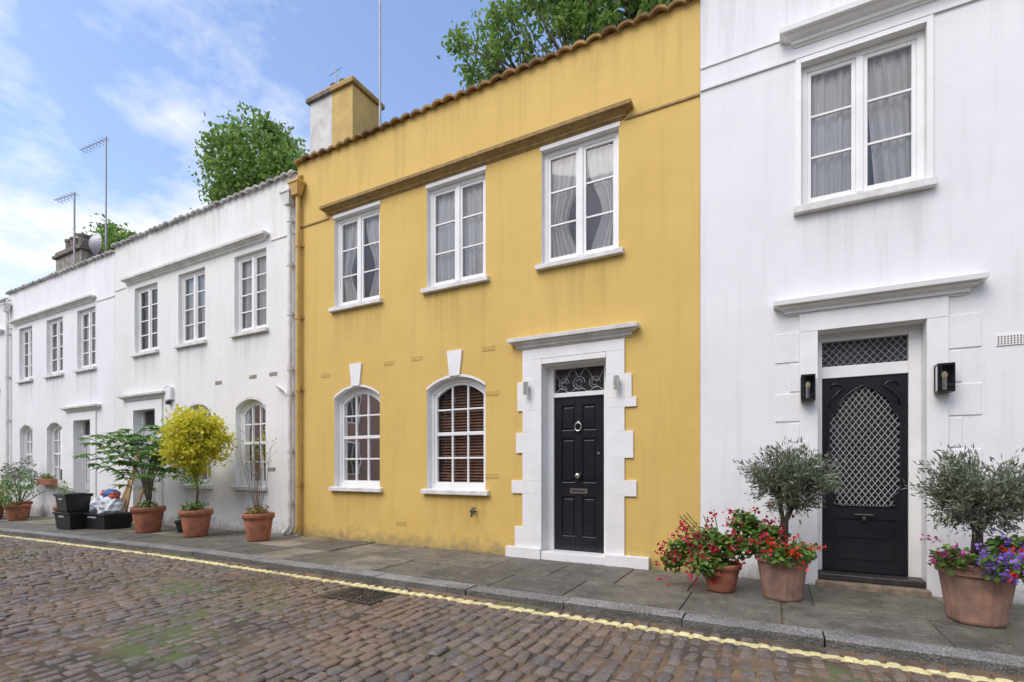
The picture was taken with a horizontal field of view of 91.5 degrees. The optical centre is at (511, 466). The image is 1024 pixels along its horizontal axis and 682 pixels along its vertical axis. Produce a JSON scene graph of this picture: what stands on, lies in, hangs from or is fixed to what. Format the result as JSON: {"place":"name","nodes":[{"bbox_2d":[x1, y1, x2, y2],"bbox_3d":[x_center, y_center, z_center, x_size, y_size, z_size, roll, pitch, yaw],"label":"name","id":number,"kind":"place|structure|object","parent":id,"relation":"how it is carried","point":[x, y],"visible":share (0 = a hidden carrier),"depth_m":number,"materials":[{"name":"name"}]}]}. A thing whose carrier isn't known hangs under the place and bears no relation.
{"place":"outdoors","nodes":[
{"label":"outdoors","id":0,"kind":"place"},
{"bbox_2d":[0,0,626,298],"label":"sky","id":1,"kind":"structure","parent":0,"point":[143,76],"materials":[{"name":"blue"}]},
{"bbox_2d":[0,533,1023,681],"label":"cobbled road","id":2,"kind":"structure","parent":0,"point":[22,617],"depth_m":3.86,"materials":[{"name":"stone"}]},
{"bbox_2d":[323,586,400,605],"bbox_3d":[-1.519,1.319,5.066,0.640,0.042,0.440,0,0,28],"label":"drain grate","id":3,"kind":"object","parent":2,"relation":"on","point":[369,600],"visible":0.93,"depth_m":5.04,"materials":[{"name":"black metal"}]},
{"bbox_2d":[0,522,1021,681],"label":"fallen leaves","id":4,"kind":"object","parent":2,"relation":"on","point":[286,595],"visible":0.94,"depth_m":5.24,"materials":[{"name":"brown plant"}]},
{"bbox_2d":[0,514,1023,656],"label":"pavement","id":5,"kind":"structure","parent":0,"point":[931,622],"depth_m":5.21,"materials":[{"name":"stone"}]},
{"bbox_2d":[0,481,15,518],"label":"potted shrub","id":6,"kind":"object","parent":5,"relation":"on","point":[1,512],"visible":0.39,"depth_m":13.44,"materials":[{"name":"green plant"}]},
{"bbox_2d":[0,456,41,517],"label":"potted shrub","id":7,"kind":"object","parent":5,"relation":"on","point":[15,475],"visible":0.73,"depth_m":13.66,"materials":[{"name":"green plant"}]},
{"bbox_2d":[0,464,44,520],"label":"potted shrub","id":8,"kind":"object","parent":5,"relation":"on","point":[17,511],"visible":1,"depth_m":12.83,"materials":[{"name":"green plant"}]},
{"bbox_2d":[53,480,89,511],"bbox_3d":[-10.697,0.838,12.111,1.167,1.029,0.630,0,0,28],"label":"potted shrub","id":9,"kind":"object","parent":5,"relation":"on","point":[62,491],"visible":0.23,"depth_m":12.11,"materials":[{"name":"green plant"}]},
{"bbox_2d":[52,492,93,529],"bbox_3d":[-9.430,0.941,10.733,0.693,0.763,0.538,0,0,28],"label":"recycling box","id":10,"kind":"object","parent":5,"relation":"on","point":[72,507],"visible":0.98,"depth_m":10.56,"materials":[{"name":"black plastic"}]},
{"bbox_2d":[82,488,132,529],"bbox_3d":[-8.720,0.898,10.752,0.972,0.849,0.600,0,0,25],"label":"recycling crate","id":11,"kind":"object","parent":5,"relation":"on","point":[106,512],"visible":0.96,"depth_m":10.55,"materials":[{"name":"black plastic"}]},
{"bbox_2d":[121,456,151,526],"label":"timber planks","id":12,"kind":"object","parent":5,"relation":"on","point":[126,496],"visible":0.27,"depth_m":11.26,"materials":[{"name":"brown wood"}]},
{"bbox_2d":[73,424,207,532],"bbox_3d":[-7.457,0.211,9.990,3.848,2.158,1.312,0,0,28],"label":"potted fig tree","id":13,"kind":"object","parent":5,"relation":"on","point":[147,516],"visible":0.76,"depth_m":9.87,"materials":[{"name":"green plant"}]},
{"bbox_2d":[174,516,182,531],"bbox_3d":[-6.472,1.049,9.840,0.347,0.462,0.304,0,0,28],"label":"bottle","id":14,"kind":"object","parent":5,"relation":"on","point":[178,524],"visible":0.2,"depth_m":9.73,"materials":[{"name":"black glass"}]},
{"bbox_2d":[149,403,237,536],"bbox_3d":[-5.778,0.057,9.112,1.587,2.418,1.295,0,0,38],"label":"potted golden tree","id":15,"kind":"object","parent":5,"relation":"on","point":[209,443],"visible":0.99,"depth_m":8.94,"materials":[{"name":"yellow plant"}]},
{"bbox_2d":[236,412,276,541],"bbox_3d":[-4.314,0.162,8.427,0.573,2.166,0.762,0,0,-31],"label":"potted shrub","id":16,"kind":"object","parent":5,"relation":"on","point":[258,521],"visible":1,"depth_m":8.36,"materials":[{"name":"green plant"}]},
{"bbox_2d":[0,528,815,678],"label":"weeds","id":17,"kind":"object","parent":5,"relation":"on","point":[197,575],"visible":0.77,"depth_m":6.20,"materials":[{"name":"green plant"}]},
{"bbox_2d":[654,502,798,592],"bbox_3d":[2.088,0.791,4.938,1.326,0.908,0.635,0,0,28],"label":"potted geranium","id":18,"kind":"object","parent":5,"relation":"on","point":[717,568],"visible":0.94,"depth_m":4.92,"materials":[{"name":"plant"}]},
{"bbox_2d":[733,435,845,601],"bbox_3d":[2.632,0.468,4.715,0.923,1.553,0.922,0,0,-41],"label":"potted olive tree","id":19,"kind":"object","parent":5,"relation":"on","point":[796,482],"visible":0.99,"depth_m":4.59,"materials":[{"name":"green plant"}]},
{"bbox_2d":[816,569,931,597],"bbox_3d":[3.683,1.195,5.160,0.940,0.150,0.430,0,0,28],"label":"door step","id":20,"kind":"object","parent":5,"relation":"on","point":[872,582],"depth_m":5.04,"materials":[{"name":"beige stone"}]},
{"bbox_2d":[901,442,1023,627],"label":"potted olive tree","id":21,"kind":"object","parent":5,"relation":"on","point":[979,582],"visible":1,"depth_m":3.90,"materials":[{"name":"green plant"}]},
{"bbox_3d":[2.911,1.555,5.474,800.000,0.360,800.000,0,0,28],"label":"ground","id":22,"kind":"structure","parent":0,"visible":0},
{"bbox_2d":[0,302,5,509],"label":"wall","id":23,"kind":"structure","parent":22,"relation":"on","point":[2,392],"depth_m":15.37,"materials":[{"name":"white paint"}]},
{"bbox_2d":[9,253,114,517],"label":"wall","id":24,"kind":"structure","parent":22,"relation":"on","point":[37,402],"depth_m":13.48,"materials":[{"name":"white paint"}]},
{"bbox_2d":[0,299,12,513],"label":"downpipe","id":25,"kind":"object","parent":24,"relation":"attached to","point":[6,307],"visible":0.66,"depth_m":14.97,"materials":[{"name":"paint"}]},
{"bbox_2d":[15,366,96,487],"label":"window sills","id":26,"kind":"structure","parent":24,"relation":"attached to","point":[56,375],"depth_m":13.54,"materials":[{"name":"white stone"}]},
{"bbox_2d":[37,473,57,484],"bbox_3d":[-12.635,0.323,13.566,0.850,0.334,0.273,0,0,28],"label":"window box","id":27,"kind":"object","parent":26,"relation":"on","point":[48,480],"visible":0.98,"depth_m":13.45,"materials":[{"name":"orange ceramic"}]},
{"bbox_2d":[23,308,94,483],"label":"window frames","id":28,"kind":"structure","parent":24,"relation":"attached to","point":[58,322],"depth_m":13.90,"materials":[{"name":"white wood"}]},
{"bbox_2d":[28,427,61,480],"bbox_3d":[-12.515,-1.798,13.825,4.442,4.445,0.038,0,0,28],"label":"window glass","id":29,"kind":"object","parent":28,"relation":"in","point":[56,449],"visible":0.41,"depth_m":13.95,"materials":[{"name":"glass"}]},
{"bbox_2d":[5,250,114,294],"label":"parapet tiles","id":30,"kind":"object","parent":24,"relation":"on","point":[82,263],"visible":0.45,"depth_m":13.39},
{"bbox_2d":[26,313,94,478],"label":"curtains","id":31,"kind":"object","parent":24,"relation":"attached to","point":[86,337],"visible":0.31,"depth_m":13.91,"materials":[{"name":"white fabric"}]},
{"bbox_2d":[7,294,114,501],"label":"cornices and surround","id":32,"kind":"object","parent":24,"relation":"attached to","point":[91,415],"visible":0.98,"depth_m":13.13,"materials":[{"name":"paint"}]},
{"bbox_2d":[82,421,89,492],"bbox_3d":[-11.037,0.075,13.111,0.900,2.570,0.090,0,0,28],"label":"door frame","id":33,"kind":"object","parent":24,"relation":"attached to","point":[84,428],"visible":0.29,"depth_m":13.27,"materials":[{"name":"white wood"}]},
{"bbox_2d":[84,439,89,510],"bbox_3d":[-11.037,0.300,13.111,0.780,2.120,0.050,0,0,28],"label":"door","id":34,"kind":"structure","parent":33,"relation":"in","point":[86,474],"depth_m":13.20,"materials":[{"name":"white paint"}]},
{"bbox_2d":[87,421,89,434],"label":"roof and party walls","id":35,"kind":"structure","parent":22,"relation":"on","point":[88,427],"depth_m":16.80,"materials":[{"name":"fabric"}]},
{"bbox_2d":[53,136,110,263],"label":"tv aerials","id":36,"kind":"object","parent":35,"relation":"on","point":[95,242],"visible":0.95,"depth_m":15.96,"materials":[{"name":"metal"}]},
{"bbox_2d":[75,213,136,251],"bbox_3d":[-16.725,-4.344,21.544,3.836,12.252,3.634,0,0,28],"label":"plane tree","id":37,"kind":"object","parent":22,"relation":"on","point":[114,235],"visible":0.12,"depth_m":20.32,"materials":[{"name":"green plant"}]},
{"bbox_2d":[144,259,258,426],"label":"roof and party walls","id":38,"kind":"structure","parent":22,"relation":"on","point":[150,417],"depth_m":12.77,"materials":[{"name":"fabric"}]},
{"bbox_2d":[306,65,384,224],"bbox_3d":[-3.385,-6.650,10.152,1.290,3.200,0.890,0,0,28],"label":"chimney","id":39,"kind":"object","parent":38,"relation":"on","point":[342,109],"visible":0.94,"depth_m":9.79,"materials":[{"name":"paint"}]},
{"bbox_2d":[115,173,297,535],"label":"wall","id":40,"kind":"structure","parent":22,"relation":"on","point":[191,374],"depth_m":10.19,"materials":[{"name":"white paint"}]},
{"bbox_2d":[142,411,154,502],"bbox_3d":[-8.383,-0.035,11.700,0.930,2.570,0.090,0,0,28],"label":"door frame","id":41,"kind":"object","parent":40,"relation":"attached to","point":[144,417],"visible":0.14,"depth_m":11.86,"materials":[{"name":"white wood"}]},
{"bbox_2d":[144,430,154,505],"bbox_3d":[-8.383,0.190,11.700,0.810,2.120,0.050,0,0,28],"label":"door","id":42,"kind":"structure","parent":41,"relation":"in","point":[147,462],"depth_m":11.74,"materials":[{"name":"white paint"}]},
{"bbox_2d":[164,387,173,404],"bbox_3d":[-7.562,-1.560,10.986,0.230,0.380,0.100,0,0,28],"label":"alarm box","id":43,"kind":"object","parent":40,"relation":"attached to","point":[169,393],"visible":1,"depth_m":10.95,"materials":[{"name":"white paint"}]},
{"bbox_2d":[129,327,268,490],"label":"window sills","id":44,"kind":"structure","parent":40,"relation":"attached to","point":[233,335],"depth_m":10.29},
{"bbox_2d":[138,250,265,485],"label":"window frames","id":45,"kind":"structure","parent":40,"relation":"attached to","point":[196,276],"depth_m":10.04,"materials":[{"name":"white wood"}]},
{"bbox_2d":[198,405,265,480],"bbox_3d":[-6.723,-1.907,10.745,4.602,4.445,0.038,0,0,28],"label":"window glass","id":46,"kind":"object","parent":45,"relation":"in","point":[249,427],"visible":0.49,"depth_m":9.90,"materials":[{"name":"glass"}]},
{"bbox_2d":[111,169,297,247],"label":"parapet tiles","id":47,"kind":"object","parent":40,"relation":"on","point":[261,185],"visible":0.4,"depth_m":10.30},
{"bbox_2d":[114,230,295,524],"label":"cornices and surround","id":48,"kind":"object","parent":40,"relation":"attached to","point":[255,238],"visible":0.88,"depth_m":11.17,"materials":[{"name":"paint"}]},
{"bbox_2d":[164,372,276,470],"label":"air bricks","id":49,"kind":"object","parent":40,"relation":"attached to","point":[252,377],"visible":0.89,"depth_m":9.65,"materials":[{"name":"stone"}]},
{"bbox_2d":[187,257,265,480],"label":"curtains","id":50,"kind":"object","parent":40,"relation":"attached to","point":[247,299],"visible":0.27,"depth_m":10.07,"materials":[{"name":"white fabric"}]},
{"bbox_2d":[279,185,295,534],"bbox_3d":[-4.060,-1.977,9.103,0.306,6.446,0.272,0,0,28],"label":"downpipe","id":51,"kind":"object","parent":40,"relation":"attached to","point":[288,199],"visible":0.89,"depth_m":9.06,"materials":[{"name":"paint"}]},
{"bbox_2d":[275,383,287,395],"bbox_3d":[-4.226,-1.418,9.195,0.464,0.298,0.113,0,0,37],"label":"branch pipe","id":52,"kind":"object","parent":51,"relation":"attached to","point":[280,387],"visible":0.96,"depth_m":9.15,"materials":[{"name":"paint"}]},
{"bbox_2d":[188,101,309,208],"bbox_3d":[-9.086,-5.729,18.110,6.240,14.369,4.260,0,0,28],"label":"plane tree","id":53,"kind":"object","parent":22,"relation":"on","point":[273,158],"visible":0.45,"depth_m":16.98,"materials":[{"name":"green plant"}]},
{"bbox_2d":[355,158,601,480],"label":"roof and party walls","id":54,"kind":"structure","parent":22,"relation":"on","point":[594,206],"depth_m":10.40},
{"bbox_2d":[371,0,381,127],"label":"antenna mast","id":55,"kind":"object","parent":54,"relation":"on","point":[379,115],"visible":0.56,"depth_m":9.87,"materials":[{"name":"metal"}]},
{"bbox_2d":[298,0,699,573],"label":"wall","id":56,"kind":"structure","parent":22,"relation":"on","point":[648,280],"depth_m":7.05,"materials":[{"name":"yellow paint"}]},
{"bbox_2d":[287,174,306,533],"bbox_3d":[-3.850,-2.055,8.991,0.270,6.532,0.272,0,0,28],"label":"downpipe","id":57,"kind":"object","parent":56,"relation":"attached to","point":[297,184],"visible":1,"depth_m":8.95,"materials":[{"name":"yellow metal"}]},
{"bbox_2d":[334,349,484,397],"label":"keystones","id":58,"kind":"object","parent":56,"relation":"attached to","point":[454,358],"visible":1,"depth_m":7.50,"materials":[{"name":"white paint"}]},
{"bbox_2d":[321,345,498,525],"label":"air bricks","id":59,"kind":"object","parent":56,"relation":"attached to","point":[487,393],"visible":1,"depth_m":7.23,"materials":[{"name":"yellow paint"}]},
{"bbox_2d":[470,507,475,516],"bbox_3d":[-0.562,0.661,7.266,0.094,0.139,0.131,0,0,-12],"label":"garden tap","id":60,"kind":"object","parent":56,"relation":"attached to","point":[472,510],"visible":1,"depth_m":7.25,"materials":[{"name":"metal"}]},
{"bbox_2d":[328,247,623,495],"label":"window sills","id":61,"kind":"structure","parent":56,"relation":"attached to","point":[561,263],"depth_m":7.38,"materials":[{"name":"white stone"}]},
{"bbox_2d":[319,98,633,215],"bbox_3d":[-0.919,-4.442,7.431,5.440,0.145,0.140,0,0,28],"label":"window cornice","id":62,"kind":"structure","parent":56,"relation":"attached to","point":[601,117],"depth_m":7.10,"materials":[{"name":"yellow paint"}]},
{"bbox_2d":[338,131,618,489],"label":"window frames","id":63,"kind":"structure","parent":56,"relation":"attached to","point":[579,150],"depth_m":7.54,"materials":[{"name":"white wood"}]},
{"bbox_2d":[345,394,379,480],"bbox_3d":[-0.813,-1.982,7.603,4.876,4.515,0.038,0,0,28],"label":"window glass","id":64,"kind":"object","parent":63,"relation":"in","point":[350,444],"visible":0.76,"depth_m":8.55,"materials":[{"name":"glass"}]},
{"bbox_2d":[344,143,612,482],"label":"curtains and blinds","id":65,"kind":"object","parent":56,"relation":"attached to","point":[600,162],"visible":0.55,"depth_m":7.57,"materials":[{"name":"white fabric"}]},
{"bbox_2d":[294,0,690,165],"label":"parapet tiles","id":66,"kind":"object","parent":56,"relation":"on","point":[606,31],"visible":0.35,"depth_m":7.03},
{"bbox_2d":[301,93,699,227],"bbox_3d":[-0.852,-4.338,7.465,6.907,0.073,0.018,0,0,28],"label":"string course","id":67,"kind":"object","parent":56,"relation":"attached to","point":[568,140],"visible":0.93,"depth_m":6.72,"materials":[{"name":"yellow paint"}]},
{"bbox_2d":[507,322,639,349],"bbox_3d":[0.754,-1.698,6.542,1.810,0.145,0.140,0,0,28],"label":"door canopy","id":68,"kind":"object","parent":56,"relation":"attached to","point":[615,331],"visible":1,"depth_m":6.49,"materials":[{"name":"white paint"}]},
{"bbox_2d":[541,361,605,564],"bbox_3d":[0.873,-0.060,6.711,0.900,2.660,0.370,0,0,28],"label":"door frame","id":69,"kind":"object","parent":56,"relation":"attached to","point":[551,552],"visible":0.7,"depth_m":6.85,"materials":[{"name":"white wood"}]},
{"bbox_2d":[555,395,603,552],"bbox_3d":[0.920,0.096,6.799,0.716,2.098,0.050,0,0,28],"label":"door","id":70,"kind":"structure","parent":69,"relation":"in","point":[579,522],"depth_m":6.77,"materials":[{"name":"black paint"}]},
{"bbox_2d":[570,421,599,493],"bbox_3d":[0.966,-0.129,6.699,0.425,0.987,0.087,0,0,28],"label":"door furniture","id":71,"kind":"object","parent":70,"relation":"attached to","point":[578,490],"depth_m":6.75,"materials":[{"name":"silver metal"}]},
{"bbox_2d":[557,366,603,392],"bbox_3d":[0.946,-1.200,6.848,0.720,0.500,0.100,0,0,28],"label":"fanlight","id":72,"kind":"object","parent":69,"relation":"attached to","point":[585,374],"visible":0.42,"depth_m":6.88,"materials":[{"name":"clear glass"}]},
{"bbox_2d":[555,368,603,392],"bbox_3d":[0.913,-1.175,6.786,0.707,0.318,0.009,0,0,28],"label":"fanlight scrollwork","id":73,"kind":"object","parent":72,"relation":"attached to","point":[579,379],"visible":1,"depth_m":6.78,"materials":[{"name":"grey metal"}]},
{"bbox_2d":[506,338,649,569],"bbox_3d":[0.800,-0.130,6.554,1.980,2.960,0.075,0,0,28],"label":"door surround","id":74,"kind":"object","parent":56,"relation":"attached to","point":[619,487],"visible":0.97,"depth_m":6.46,"materials":[{"name":"white paint"}]},
{"bbox_2d":[523,375,619,394],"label":"wall lights","id":75,"kind":"object","parent":74,"relation":"attached to","point":[616,383],"depth_m":6.22},
{"bbox_2d":[0,527,1023,675],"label":"kerb","id":76,"kind":"structure","parent":22,"relation":"on","point":[978,660],"depth_m":4.30,"materials":[{"name":"stone"}]},
{"bbox_2d":[436,0,672,89],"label":"plane tree","id":77,"kind":"object","parent":22,"relation":"on","point":[573,19],"visible":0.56,"depth_m":14.12,"materials":[{"name":"green plant"}]},
{"bbox_2d":[700,0,1023,604],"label":"wall","id":78,"kind":"structure","parent":22,"relation":"on","point":[762,248],"depth_m":5.27,"materials":[{"name":"white paint"}]},
{"bbox_2d":[700,0,975,205],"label":"window cornice","id":79,"kind":"structure","parent":78,"relation":"attached to","point":[838,20],"depth_m":5.11,"materials":[{"name":"white paint"}]},
{"bbox_2d":[811,47,910,197],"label":"curtains and blinds","id":80,"kind":"object","parent":78,"relation":"attached to","point":[890,73],"visible":0.54,"depth_m":5.25,"materials":[{"name":"white fabric"}]},
{"bbox_2d":[801,30,923,204],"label":"window frames","id":81,"kind":"structure","parent":78,"relation":"attached to","point":[856,61],"depth_m":5.18,"materials":[{"name":"white wood"}]},
{"bbox_2d":[793,176,937,215],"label":"window sills","id":82,"kind":"structure","parent":78,"relation":"attached to","point":[881,192],"depth_m":5.04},
{"bbox_2d":[818,324,921,577],"bbox_3d":[3.746,-0.158,5.274,0.903,2.555,0.090,0,0,28],"label":"door frame","id":83,"kind":"object","parent":78,"relation":"attached to","point":[911,366],"visible":0.84,"depth_m":5.07,"materials":[{"name":"white wood"}]},
{"bbox_2d":[822,335,906,366],"bbox_3d":[3.715,-1.217,5.273,0.742,0.268,0.006,0,0,28],"label":"fanlight grille","id":84,"kind":"object","parent":83,"relation":"attached to","point":[866,351],"visible":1,"depth_m":5.26,"materials":[{"name":"metal"}]},
{"bbox_2d":[822,373,907,575],"bbox_3d":[3.715,0.081,5.273,0.744,2.068,0.060,0,0,28],"label":"door","id":85,"kind":"structure","parent":83,"relation":"in","point":[877,542],"depth_m":5.25,"materials":[{"name":"black paint"}]},
{"bbox_2d":[827,451,873,521],"bbox_3d":[3.588,0.205,5.301,0.412,0.750,0.050,0,0,28],"label":"door furniture","id":86,"kind":"object","parent":85,"relation":"attached to","point":[863,515],"depth_m":5.25,"materials":[{"name":"metal"}]},
{"bbox_2d":[822,336,906,505],"bbox_3d":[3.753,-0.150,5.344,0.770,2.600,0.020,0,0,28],"label":"door glass","id":87,"kind":"object","parent":85,"relation":"in","point":[868,410],"depth_m":5.32,"materials":[{"name":"glass"}]},
{"bbox_2d":[830,386,899,505],"bbox_3d":[3.716,-0.219,5.275,0.629,1.270,0.008,0,0,28],"label":"door grille","id":88,"kind":"object","parent":85,"relation":"attached to","point":[865,449],"depth_m":5.26,"materials":[{"name":"grey metal"}]},
{"bbox_2d":[828,379,901,507],"bbox_3d":[3.708,-0.238,5.259,0.642,1.324,0.024,0,0,28],"label":"door moulding","id":89,"kind":"object","parent":85,"relation":"attached to","point":[900,421],"depth_m":5.17,"materials":[{"name":"black wood"}]},
{"bbox_2d":[775,297,980,596],"bbox_3d":[3.642,-0.164,5.071,1.830,2.928,0.026,0,0,28],"label":"door surround","id":90,"kind":"object","parent":78,"relation":"attached to","point":[945,332],"visible":0.48,"depth_m":4.85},
{"bbox_2d":[801,374,815,401],"bbox_3d":[3.118,-0.830,5.258,0.130,0.270,0.132,0,0,28],"label":"wall lantern","id":91,"kind":"object","parent":90,"relation":"attached to","point":[808,387],"depth_m":5.25,"materials":[{"name":"black metal"}]},
{"bbox_2d":[934,362,954,393],"bbox_3d":[4.103,-0.840,4.734,0.130,0.270,0.132,0,0,28],"label":"wall lantern","id":92,"kind":"object","parent":90,"relation":"attached to","point":[944,377],"depth_m":4.74,"materials":[{"name":"black metal"}]},
{"bbox_2d":[773,272,989,316],"bbox_3d":[3.612,-1.708,5.016,1.752,0.157,0.151,0,0,28],"label":"door canopy","id":93,"kind":"object","parent":78,"relation":"attached to","point":[958,285],"visible":1,"depth_m":4.96,"materials":[{"name":"white paint"}]},
{"bbox_2d":[996,333,1023,345],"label":"air brick","id":94,"kind":"object","parent":78,"relation":"attached to","point":[1010,339],"visible":1,"depth_m":4.58,"materials":[{"name":"white paint"}]},
{"bbox_2d":[867,104,873,185],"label":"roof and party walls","id":95,"kind":"structure","parent":22,"relation":"on","point":[870,178],"depth_m":7.22,"materials":[{"name":"fabric"}]},
{"bbox_3d":[-16.545,-1.505,19.794,6.594,7.110,6.980,0,0,28],"label":"roof and party walls","id":96,"kind":"object","parent":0,"visible":0},
{"bbox_2d":[52,233,102,270],"bbox_3d":[-14.403,-6.180,16.577,1.960,2.860,0.710,0,0,28],"label":"chimney","id":97,"kind":"object","parent":96,"relation":"on","point":[64,258],"visible":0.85,"depth_m":16.27,"materials":[{"name":"stone"}]}
]}

